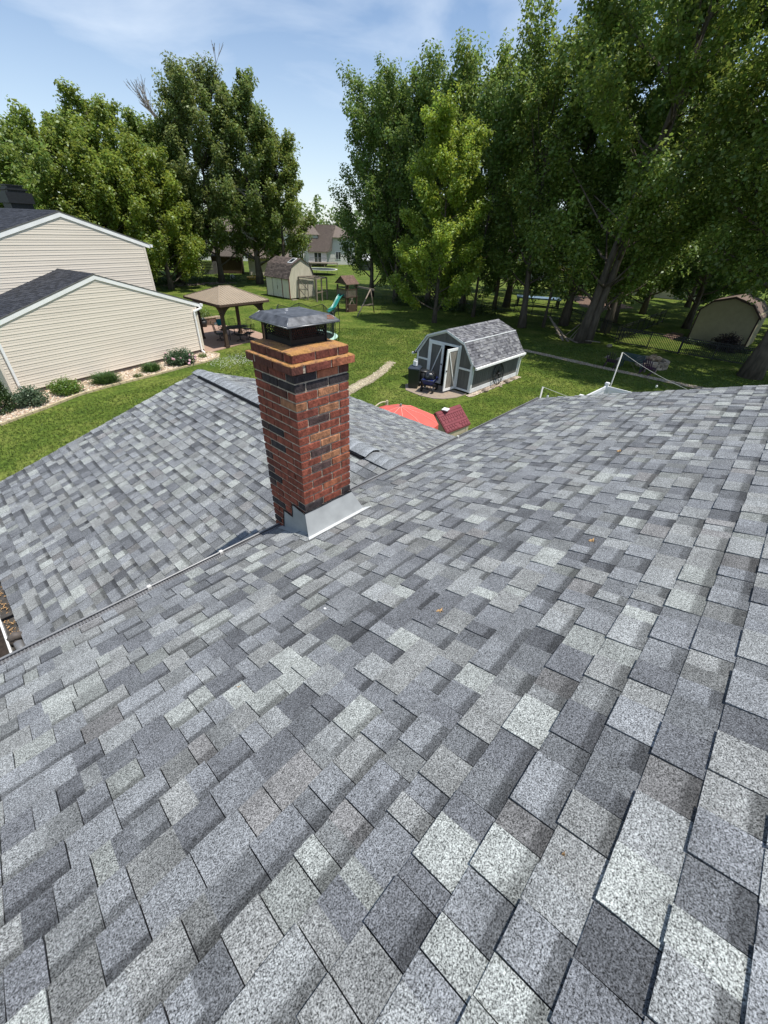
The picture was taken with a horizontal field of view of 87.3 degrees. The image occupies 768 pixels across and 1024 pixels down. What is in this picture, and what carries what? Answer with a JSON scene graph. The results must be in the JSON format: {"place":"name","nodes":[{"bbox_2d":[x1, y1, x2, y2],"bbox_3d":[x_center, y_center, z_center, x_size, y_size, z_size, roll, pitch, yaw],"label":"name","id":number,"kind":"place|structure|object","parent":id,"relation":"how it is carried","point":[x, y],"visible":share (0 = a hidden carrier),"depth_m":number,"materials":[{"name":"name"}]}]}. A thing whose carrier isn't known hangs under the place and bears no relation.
{"place":"outdoors","nodes":[
{"label":"outdoors","id":0,"kind":"place"},
{"bbox_2d":[201,218,247,260],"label":"background house","id":1,"kind":"structure","parent":0,"point":[244,259],"depth_m":82.75,"materials":[{"name":"white"}]},
{"bbox_2d":[203,325,262,351],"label":"patio","id":2,"kind":"structure","parent":0,"point":[211,343],"depth_m":27.77,"materials":[{"name":"concrete"}]},
{"bbox_2d":[183,285,268,347],"bbox_3d":[-10.210,-13.110,26.561,4.693,3.250,3.810,30,43,33],"label":"gazebo","id":3,"kind":"object","parent":2,"relation":"on","point":[221,299],"visible":0.94,"depth_m":25.28,"materials":[{"name":"tan asphalt shingle"},{"name":"brown stained wood"}]},
{"bbox_2d":[221,325,247,339],"bbox_3d":[-10.222,-12.367,27.706,1.040,0.721,1.900,30,43,33],"label":"patio table","id":4,"kind":"object","parent":2,"relation":"on","point":[233,327],"visible":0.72,"depth_m":27.48,"materials":[{"name":"black metal"}]},
{"bbox_2d":[246,249,288,274],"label":"shed","id":5,"kind":"structure","parent":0,"point":[251,263],"depth_m":62.15,"materials":[{"name":"beige plastic"}]},
{"bbox_2d":[283,218,354,266],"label":"house","id":6,"kind":"structure","parent":0,"point":[324,250],"depth_m":82.56,"materials":[{"name":"white"}]},
{"bbox_2d":[314,252,321,264],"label":"window","id":7,"kind":"structure","parent":6,"relation":"in","point":[317,255],"depth_m":81.16,"materials":[{"name":"white glass"}]},
{"bbox_2d":[0,307,767,1023],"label":"house","id":8,"kind":"structure","parent":0,"point":[374,789],"depth_m":1.67,"materials":[{"name":"grey"}]},
{"bbox_2d":[0,242,767,480],"bbox_3d":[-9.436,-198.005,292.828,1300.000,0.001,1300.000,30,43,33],"label":"lawn","id":9,"kind":"structure","parent":0,"point":[391,316],"depth_m":28.59,"materials":[{"name":"green plant"}]},
{"bbox_2d":[0,627,8,657],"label":"mulch bed","id":10,"kind":"object","parent":9,"relation":"on","point":[4,650],"depth_m":7.44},
{"bbox_2d":[0,111,87,220],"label":"broadleaf tree","id":11,"kind":"object","parent":9,"relation":"on","point":[14,170],"visible":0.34,"depth_m":32.27,"materials":[{"name":"green plant"}]},
{"bbox_2d":[1,94,124,231],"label":"broadleaf tree","id":12,"kind":"object","parent":9,"relation":"on","point":[50,134],"visible":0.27,"depth_m":35.87,"materials":[{"name":"green plant"}]},
{"bbox_2d":[35,104,123,209],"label":"broadleaf tree","id":13,"kind":"object","parent":9,"relation":"on","point":[43,113],"visible":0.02,"depth_m":43.39,"materials":[{"name":"green plant"}]},
{"bbox_2d":[0,184,205,394],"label":"neighbour house","id":14,"kind":"structure","parent":9,"relation":"on","point":[80,299],"depth_m":19.13,"materials":[{"name":"beige plastic"}]},
{"bbox_2d":[43,75,173,265],"bbox_3d":[-29.798,-34.296,43.389,11.192,17.172,9.752,12,36,14],"label":"broadleaf tree","id":15,"kind":"object","parent":9,"relation":"on","point":[98,117],"visible":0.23,"depth_m":39.29,"materials":[{"name":"green plant"}]},
{"bbox_2d":[0,352,217,421],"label":"gravel bed","id":16,"kind":"object","parent":9,"relation":"on","point":[19,410],"visible":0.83,"depth_m":18.87,"materials":[{"name":"beige gravel"}]},
{"bbox_2d":[0,381,15,414],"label":"evergreen shrub","id":17,"kind":"object","parent":16,"relation":"on","point":[5,398],"visible":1,"depth_m":15.90,"materials":[{"name":"green plant"}]},
{"bbox_2d":[8,384,49,407],"bbox_3d":[-14.703,-4.802,16.637,1.406,1.009,1.435,30,43,33],"label":"shrub","id":18,"kind":"object","parent":16,"relation":"on","point":[27,395],"visible":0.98,"depth_m":16.46,"materials":[{"name":"green plant"}]},
{"bbox_2d":[45,376,83,396],"bbox_3d":[-14.198,-5.608,17.975,1.472,0.919,1.414,30,43,33],"label":"shrub","id":19,"kind":"object","parent":16,"relation":"on","point":[63,386],"visible":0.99,"depth_m":17.76,"materials":[{"name":"green plant"}]},
{"bbox_2d":[82,370,124,384],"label":"ornamental grass","id":20,"kind":"object","parent":16,"relation":"on","point":[105,377],"depth_m":19.25,"materials":[{"name":"green plant"}]},
{"bbox_2d":[139,361,163,371],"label":"ornamental grass","id":21,"kind":"object","parent":16,"relation":"on","point":[150,367],"depth_m":21.04,"materials":[{"name":"green plant"}]},
{"bbox_2d":[162,346,196,366],"bbox_3d":[-11.316,-8.551,22.234,1.747,1.082,1.630,5,35,3],"label":"peony bush","id":22,"kind":"object","parent":16,"relation":"on","point":[180,357],"visible":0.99,"depth_m":22.02,"materials":[{"name":"green plant"}]},
{"bbox_2d":[0,351,219,425],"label":"stone edging","id":23,"kind":"object","parent":9,"relation":"on","point":[75,396],"visible":0.99,"depth_m":18.57,"materials":[{"name":"stone"}]},
{"bbox_2d":[51,130,170,278],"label":"broadleaf tree","id":24,"kind":"object","parent":9,"relation":"on","point":[104,177],"visible":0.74,"depth_m":36.87,"materials":[{"name":"green plant"}]},
{"bbox_2d":[104,128,205,289],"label":"broadleaf tree","id":25,"kind":"object","parent":9,"relation":"on","point":[151,178],"visible":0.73,"depth_m":41.11,"materials":[{"name":"green plant"}]},
{"bbox_2d":[115,103,210,282],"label":"broadleaf tree","id":26,"kind":"object","parent":9,"relation":"on","point":[146,131],"visible":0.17,"depth_m":43.10,"materials":[{"name":"green plant"}]},
{"bbox_2d":[116,112,213,273],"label":"broadleaf tree","id":27,"kind":"object","parent":9,"relation":"on","point":[211,249],"depth_m":58.82,"materials":[{"name":"green plant"}]},
{"bbox_2d":[135,135,212,283],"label":"broadleaf tree","id":28,"kind":"object","parent":9,"relation":"on","point":[205,234],"visible":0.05,"depth_m":46.14,"materials":[{"name":"green plant"}]},
{"bbox_2d":[125,41,267,282],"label":"broadleaf tree","id":29,"kind":"object","parent":9,"relation":"on","point":[182,115],"visible":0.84,"depth_m":43.16,"materials":[{"name":"green plant"}]},
{"bbox_2d":[163,282,233,286],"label":"twig litter","id":30,"kind":"object","parent":9,"relation":"on","point":[203,283],"visible":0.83,"depth_m":50.97,"materials":[{"name":"brown wood"}]},
{"bbox_2d":[153,272,254,284],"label":"undergrowth","id":31,"kind":"object","parent":9,"relation":"on","point":[207,278],"visible":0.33,"depth_m":53.62,"materials":[{"name":"green plant"}]},
{"bbox_2d":[200,309,212,317],"bbox_3d":[-14.129,-15.167,31.238,1.827,1.310,1.782,-7,36,-14],"label":"planter bush","id":32,"kind":"object","parent":9,"relation":"on","point":[203,314],"visible":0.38,"depth_m":31.09,"materials":[{"name":"green plant"}]},
{"bbox_2d":[200,261,217,273],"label":"board fence","id":33,"kind":"object","parent":9,"relation":"on","point":[208,269],"visible":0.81,"depth_m":60.67,"materials":[{"name":"wood"}]},
{"bbox_2d":[201,315,219,324],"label":"planter wall","id":34,"kind":"structure","parent":9,"relation":"on","point":[211,320],"depth_m":31.12,"materials":[{"name":"stone"}]},
{"bbox_2d":[208,245,244,273],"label":"dark shed","id":35,"kind":"structure","parent":9,"relation":"on","point":[230,266],"depth_m":62.58,"materials":[{"name":"brown wood"}]},
{"bbox_2d":[194,65,308,284],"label":"broadleaf tree","id":36,"kind":"object","parent":9,"relation":"on","point":[241,104],"visible":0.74,"depth_m":44.56,"materials":[{"name":"green plant"}]},
{"bbox_2d":[226,168,288,277],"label":"broadleaf tree","id":37,"kind":"object","parent":9,"relation":"on","point":[243,179],"visible":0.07,"depth_m":56.35,"materials":[{"name":"green plant"}]},
{"bbox_2d":[240,111,318,259],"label":"broadleaf tree","id":38,"kind":"object","parent":9,"relation":"on","point":[284,157],"visible":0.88,"depth_m":46.99,"materials":[{"name":"green plant"}]},
{"bbox_2d":[264,256,314,300],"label":"cream shed","id":39,"kind":"structure","parent":9,"relation":"on","point":[281,274],"depth_m":43.40,"materials":[{"name":"beige wood"}]},
{"bbox_2d":[272,277,277,295],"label":"door","id":40,"kind":"structure","parent":39,"relation":"in","point":[274,280],"depth_m":44.05,"materials":[{"name":"green wood"}]},
{"bbox_2d":[277,278,282,296],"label":"door","id":41,"kind":"structure","parent":39,"relation":"in","point":[279,283],"depth_m":43.67,"materials":[{"name":"green wood"}]},
{"bbox_2d":[269,303,339,340],"bbox_3d":[-5.031,-11.783,25.800,4.341,2.419,4.341,30,43,33],"label":"trampoline","id":42,"kind":"object","parent":9,"relation":"on","point":[331,335],"visible":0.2,"depth_m":25.98,"materials":[{"name":"green metal"}]},
{"bbox_2d":[297,275,327,301],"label":"wire kennel","id":43,"kind":"object","parent":9,"relation":"on","point":[315,277],"visible":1,"depth_m":43.03,"materials":[{"name":"grey wood"}]},
{"bbox_2d":[312,267,337,274],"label":"trampoline","id":44,"kind":"object","parent":9,"relation":"on","point":[325,269],"visible":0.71,"depth_m":67.58,"materials":[{"name":"white"}]},
{"bbox_2d":[327,275,374,316],"bbox_3d":[-3.273,-20.016,37.215,3.769,3.018,3.950,20,39,24],"label":"playset","id":45,"kind":"object","parent":9,"relation":"on","point":[347,280],"visible":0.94,"depth_m":37.62,"materials":[{"name":"brown wood"}]},
{"bbox_2d":[327,58,408,296],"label":"broadleaf tree","id":46,"kind":"object","parent":9,"relation":"on","point":[347,220],"visible":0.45,"depth_m":41.21,"materials":[{"name":"green plant"}]},
{"bbox_2d":[348,360,394,394],"bbox_3d":[-1.106,-6.815,21.103,1.004,0.001,8.976,17,37,19],"label":"dry creek bed","id":47,"kind":"object","parent":9,"relation":"on","point":[366,380],"visible":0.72,"depth_m":21.19,"materials":[{"name":"beige gravel"}]},
{"bbox_2d":[363,135,426,280],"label":"broadleaf tree","id":48,"kind":"object","parent":9,"relation":"on","point":[388,236],"depth_m":51.95,"materials":[{"name":"green plant"}]},
{"bbox_2d":[349,51,443,301],"bbox_3d":[1.405,-31.542,40.278,10.681,18.646,9.508,30,43,33],"label":"broadleaf tree","id":49,"kind":"object","parent":9,"relation":"on","point":[383,101],"visible":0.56,"depth_m":37.21,"materials":[{"name":"green plant"}]},
{"bbox_2d":[49,194,760,261],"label":"wood","id":50,"kind":"object","parent":9,"relation":"on","point":[318,208],"visible":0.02,"depth_m":105.14,"materials":[{"name":"green plant"}]},
{"bbox_2d":[368,113,441,295],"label":"broadleaf tree","id":51,"kind":"object","parent":9,"relation":"on","point":[383,259],"visible":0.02,"depth_m":44.02,"materials":[{"name":"green plant"}]},
{"bbox_2d":[379,403,437,428],"bbox_3d":[0.428,-1.999,12.100,2.237,2.605,2.194,30,43,33],"label":"patio umbrella","id":52,"kind":"object","parent":9,"relation":"on","point":[417,414],"visible":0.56,"depth_m":11.36,"materials":[{"name":"red fabric"}]},
{"bbox_2d":[405,384,465,398],"bbox_3d":[2.385,-6.146,20.380,3.000,0.030,2.050,30,43,33],"label":"stone pad","id":53,"kind":"object","parent":9,"relation":"on","point":[438,393],"visible":0.77,"depth_m":20.09,"materials":[{"name":"beige stone"}]},
{"bbox_2d":[408,364,421,387],"bbox_3d":[1.550,-6.907,20.453,0.620,1.057,0.777,11,36,11],"label":"wheelie bin","id":54,"kind":"object","parent":53,"relation":"on","point":[414,373],"visible":0.98,"depth_m":20.18,"materials":[{"name":"black plastic"}]},
{"bbox_2d":[420,369,428,385],"bbox_3d":[2.042,-6.986,20.838,0.576,0.790,0.576,30,43,33],"label":"bucket bin","id":55,"kind":"object","parent":53,"relation":"on","point":[423,372],"visible":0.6,"depth_m":20.57,"materials":[{"name":"black metal"}]},
{"bbox_2d":[420,376,438,392],"bbox_3d":[2.185,-6.281,19.961,0.660,0.645,1.476,16,37,18],"label":"garden cart","id":56,"kind":"object","parent":53,"relation":"on","point":[427,383],"visible":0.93,"depth_m":19.87,"materials":[{"name":"blue plastic"}]},
{"bbox_2d":[424,371,436,379],"bbox_3d":[2.296,-6.719,19.906,0.679,0.506,0.711,-11,37,-19],"label":"rubbish bag","id":57,"kind":"object","parent":56,"relation":"in","point":[430,375],"visible":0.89,"depth_m":19.68,"materials":[{"name":"black plastic"}]},
{"bbox_2d":[386,81,495,322],"bbox_3d":[4.870,-22.701,31.447,7.861,14.593,9.294,30,43,33],"label":"young maple","id":58,"kind":"object","parent":9,"relation":"on","point":[439,160],"visible":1,"depth_m":30.05,"materials":[{"name":"green plant"}]},
{"bbox_2d":[399,199,485,300],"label":"broadleaf tree","id":59,"kind":"object","parent":9,"relation":"on","point":[414,288],"visible":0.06,"depth_m":43.52,"materials":[{"name":"green plant"}]},
{"bbox_2d":[390,31,499,305],"bbox_3d":[4.921,-30.302,38.389,10.124,19.058,9.902,30,43,33],"label":"broadleaf tree","id":60,"kind":"object","parent":9,"relation":"on","point":[435,65],"visible":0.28,"depth_m":34.08,"materials":[{"name":"green plant"}]},
{"bbox_2d":[374,295,519,316],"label":"metal fence","id":61,"kind":"object","parent":9,"relation":"on","point":[457,308],"visible":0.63,"depth_m":41.30,"materials":[{"name":"black metal"}]},
{"bbox_2d":[433,405,470,435],"bbox_3d":[2.125,-2.784,14.020,1.280,1.815,1.124,-26,44,-35],"label":"toy playhouse","id":62,"kind":"object","parent":9,"relation":"on","point":[454,421],"visible":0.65,"depth_m":13.45,"materials":[{"name":"red plastic"}]},
{"bbox_2d":[412,319,525,392],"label":"garden shed","id":63,"kind":"structure","parent":9,"relation":"on","point":[468,358],"depth_m":20.35,"materials":[{"name":"grey wood"}]},
{"bbox_2d":[428,340,444,383],"bbox_3d":[2.652,-7.693,20.692,0.890,1.980,0.100,30,43,33],"label":"door","id":64,"kind":"structure","parent":63,"relation":"in","point":[436,352],"depth_m":20.56,"materials":[{"name":"grey wood"}]},
{"bbox_2d":[442,347,459,390],"bbox_3d":[3.284,-6.968,19.702,0.890,1.980,0.100,-26,44,-35],"label":"door","id":65,"kind":"structure","parent":63,"relation":"in","point":[452,357],"depth_m":19.65,"materials":[{"name":"white paint"}]},
{"bbox_2d":[425,26,538,310],"bbox_3d":[8.489,-29.084,36.466,9.956,19.547,9.245,-12,38,-20],"label":"broadleaf tree","id":66,"kind":"object","parent":9,"relation":"on","point":[466,95],"visible":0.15,"depth_m":31.42,"materials":[{"name":"green plant"}]},
{"bbox_2d":[466,376,520,396],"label":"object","id":67,"kind":"object","parent":9,"relation":"on","point":[479,391],"visible":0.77,"depth_m":21.05,"materials":[{"name":"white gravel"}]},
{"bbox_2d":[493,363,503,384],"bbox_3d":[6.045,-7.305,21.281,0.140,1.108,1.108,24,40,38],"label":"wagon wheel","id":68,"kind":"object","parent":67,"relation":"on","point":[498,374],"visible":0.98,"depth_m":21.27,"materials":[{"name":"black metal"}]},
{"bbox_2d":[447,43,566,316],"bbox_3d":[9.422,-25.992,34.135,7.952,17.232,8.975,-2,35,-7],"label":"broadleaf tree","id":69,"kind":"object","parent":9,"relation":"on","point":[492,114],"visible":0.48,"depth_m":30.77,"materials":[{"name":"green plant"}]},
{"bbox_2d":[464,142,556,291],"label":"broadleaf tree","id":70,"kind":"object","parent":9,"relation":"on","point":[482,280],"visible":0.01,"depth_m":56.35,"materials":[{"name":"green plant"}]},
{"bbox_2d":[464,68,561,309],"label":"broadleaf tree","id":71,"kind":"object","parent":9,"relation":"on","point":[498,286],"visible":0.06,"depth_m":39.10,"materials":[{"name":"green plant"}]},
{"bbox_2d":[415,286,623,340],"bbox_3d":[12.330,-21.587,42.015,4.108,1.200,27.591,-21,42,-30],"label":"black metal fence","id":72,"kind":"object","parent":9,"relation":"on","point":[573,310],"visible":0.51,"depth_m":39.80,"materials":[{"name":"black metal"}]},
{"bbox_2d":[487,84,565,307],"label":"broadleaf tree","id":73,"kind":"object","parent":9,"relation":"on","point":[508,293],"visible":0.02,"depth_m":44.06,"materials":[{"name":"green plant"}]},
{"bbox_2d":[516,295,561,307],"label":"trampoline","id":74,"kind":"object","parent":9,"relation":"on","point":[541,298],"visible":0.69,"depth_m":45.60,"materials":[{"name":"blue metal"}]},
{"bbox_2d":[549,316,563,340],"bbox_3d":[13.813,-14.759,32.304,0.140,1.148,3.481,0,35,-3],"label":"lumber board","id":75,"kind":"object","parent":9,"relation":"on","point":[558,332],"visible":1,"depth_m":32.18,"materials":[{"name":"brown wood"}]},
{"bbox_2d":[487,0,639,327],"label":"broadleaf tree","id":76,"kind":"object","parent":9,"relation":"on","point":[536,98],"visible":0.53,"depth_m":27.88,"materials":[{"name":"green plant"}]},
{"bbox_2d":[511,16,653,327],"bbox_3d":[14.331,-24.129,30.601,8.497,18.625,9.098,30,43,33],"label":"broadleaf tree","id":77,"kind":"object","parent":9,"relation":"on","point":[607,178],"visible":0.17,"depth_m":28.76,"materials":[{"name":"green plant"}]},
{"bbox_2d":[564,296,632,309],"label":"mulch island","id":78,"kind":"structure","parent":9,"relation":"on","point":[585,302],"depth_m":50.91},
{"bbox_2d":[519,0,678,325],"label":"broadleaf tree","id":79,"kind":"object","parent":9,"relation":"on","point":[564,320],"visible":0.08,"depth_m":28.94,"materials":[{"name":"green plant"}]},
{"bbox_2d":[580,382,631,394],"bbox_3d":[10.030,-3.078,14.963,5.180,1.820,2.610,30,43,33],"label":"white vinyl fence","id":80,"kind":"object","parent":9,"relation":"on","point":[606,389],"visible":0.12,"depth_m":16.39,"materials":[{"name":"white plastic"}]},
{"bbox_2d":[603,353,619,368],"bbox_3d":[14.361,-9.628,25.338,0.800,0.984,0.904,26,41,29],"label":"adirondack chair","id":81,"kind":"object","parent":9,"relation":"on","point":[611,360],"visible":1,"depth_m":25.38,"materials":[{"name":"black plastic"}]},
{"bbox_2d":[610,352,622,386],"bbox_3d":[9.374,-5.082,16.746,0.048,3.000,0.110,30,43,33],"label":"light pole","id":82,"kind":"object","parent":9,"relation":"on","point":[616,369],"visible":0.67,"depth_m":16.23,"materials":[{"name":"white metal"}]},
{"bbox_2d":[622,353,687,389],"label":"string lights","id":83,"kind":"object","parent":82,"relation":"attached to","point":[656,386],"visible":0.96,"depth_m":13.64,"materials":[{"name":"white"}]},
{"bbox_2d":[619,352,645,370],"bbox_3d":[15.644,-9.479,25.248,0.565,0.910,1.270,-28,45,-36],"label":"park bench","id":84,"kind":"object","parent":9,"relation":"on","point":[626,357],"visible":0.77,"depth_m":25.01,"materials":[{"name":"teal paint"}]},
{"bbox_2d":[613,309,667,342],"bbox_3d":[23.108,-16.719,35.805,0.060,1.200,14.661,30,43,33],"label":"black metal fence","id":85,"kind":"object","parent":9,"relation":"on","point":[651,316],"visible":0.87,"depth_m":35.53,"materials":[{"name":"black metal"}]},
{"bbox_2d":[516,0,767,343],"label":"broadleaf tree","id":86,"kind":"object","parent":9,"relation":"on","point":[656,172],"visible":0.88,"depth_m":22.63,"materials":[{"name":"green plant"}]},
{"bbox_2d":[638,358,659,375],"bbox_3d":[16.004,-8.800,24.268,0.904,0.984,0.800,-20,41,-29],"label":"adirondack chair","id":87,"kind":"object","parent":9,"relation":"on","point":[646,363],"visible":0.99,"depth_m":24.20,"materials":[{"name":"black plastic"}]},
{"bbox_2d":[635,354,669,370],"bbox_3d":[17.301,-9.734,25.875,1.883,0.712,1.883,30,43,33],"label":"rock pile","id":88,"kind":"object","parent":9,"relation":"on","point":[655,359],"visible":0.67,"depth_m":25.52,"materials":[{"name":"stone"}]},
{"bbox_2d":[559,0,767,333],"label":"broadleaf tree","id":89,"kind":"object","parent":9,"relation":"on","point":[658,110],"visible":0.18,"depth_m":27.62,"materials":[{"name":"green plant"}]},
{"bbox_2d":[580,57,755,322],"bbox_3d":[23.200,-26.133,34.772,11.327,17.804,10.619,14,37,16],"label":"broadleaf tree","id":90,"kind":"object","parent":9,"relation":"on","point":[660,290],"visible":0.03,"depth_m":35.51,"materials":[{"name":"green plant"}]},
{"bbox_2d":[663,332,683,338],"bbox_3d":[25.140,-15.292,34.928,1.400,0.001,4.000,30,43,33],"label":"mulch patch","id":91,"kind":"object","parent":9,"relation":"on","point":[676,334],"visible":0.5,"depth_m":35.39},
{"bbox_2d":[618,97,747,313],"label":"broadleaf tree","id":92,"kind":"object","parent":9,"relation":"on","point":[644,307],"visible":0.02,"depth_m":44.06,"materials":[{"name":"green plant"}]},
{"bbox_2d":[617,327,754,364],"bbox_3d":[24.790,-10.098,26.488,17.584,1.200,0.140,29,43,32],"label":"black metal fence","id":93,"kind":"object","parent":9,"relation":"on","point":[680,347],"visible":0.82,"depth_m":28.86,"materials":[{"name":"black metal"}]},
{"bbox_2d":[658,102,767,328],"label":"broadleaf tree","id":94,"kind":"object","parent":9,"relation":"on","point":[706,294],"visible":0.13,"depth_m":35.30,"materials":[{"name":"green plant"}]},
{"bbox_2d":[666,220,760,307],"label":"broadleaf tree","id":95,"kind":"object","parent":9,"relation":"on","point":[693,293],"visible":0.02,"depth_m":50.15,"materials":[{"name":"green plant"}]},
{"bbox_2d":[687,293,767,347],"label":"tan shed","id":96,"kind":"structure","parent":9,"relation":"on","point":[736,314],"depth_m":31.14,"materials":[{"name":"beige"}]},
{"bbox_2d":[710,333,744,352],"bbox_3d":[26.074,-12.849,30.541,2.224,1.583,2.204,30,43,33],"label":"dark bush","id":97,"kind":"object","parent":9,"relation":"on","point":[732,340],"visible":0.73,"depth_m":30.23,"materials":[{"name":"green plant"}]},
{"bbox_2d":[690,29,767,379],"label":"broadleaf tree","id":98,"kind":"object","parent":9,"relation":"on","point":[754,366],"visible":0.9,"depth_m":20.83,"materials":[{"name":"green plant"}]},
{"bbox_2d":[698,181,767,305],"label":"broadleaf tree","id":99,"kind":"object","parent":9,"relation":"on","point":[737,291],"visible":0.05,"depth_m":40.41,"materials":[{"name":"green plant"}]},
{"bbox_2d":[746,222,767,296],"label":"broadleaf tree","id":100,"kind":"object","parent":9,"relation":"on","point":[763,256],"visible":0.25,"depth_m":32.10,"materials":[{"name":"green plant"}]},
{"bbox_2d":[0,0,767,231],"label":"sky","id":101,"kind":"structure","parent":0,"point":[292,47],"materials":[{"name":"blue"}]},
{"bbox_2d":[523,349,704,388],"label":"gravel path","id":102,"kind":"structure","parent":0,"point":[666,381],"depth_m":24.75,"materials":[{"name":"grey gravel"}]},
{"bbox_2d":[629,244,716,302],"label":"background house","id":103,"kind":"structure","parent":0,"point":[662,295],"depth_m":58.13,"materials":[{"name":"beige plastic"}]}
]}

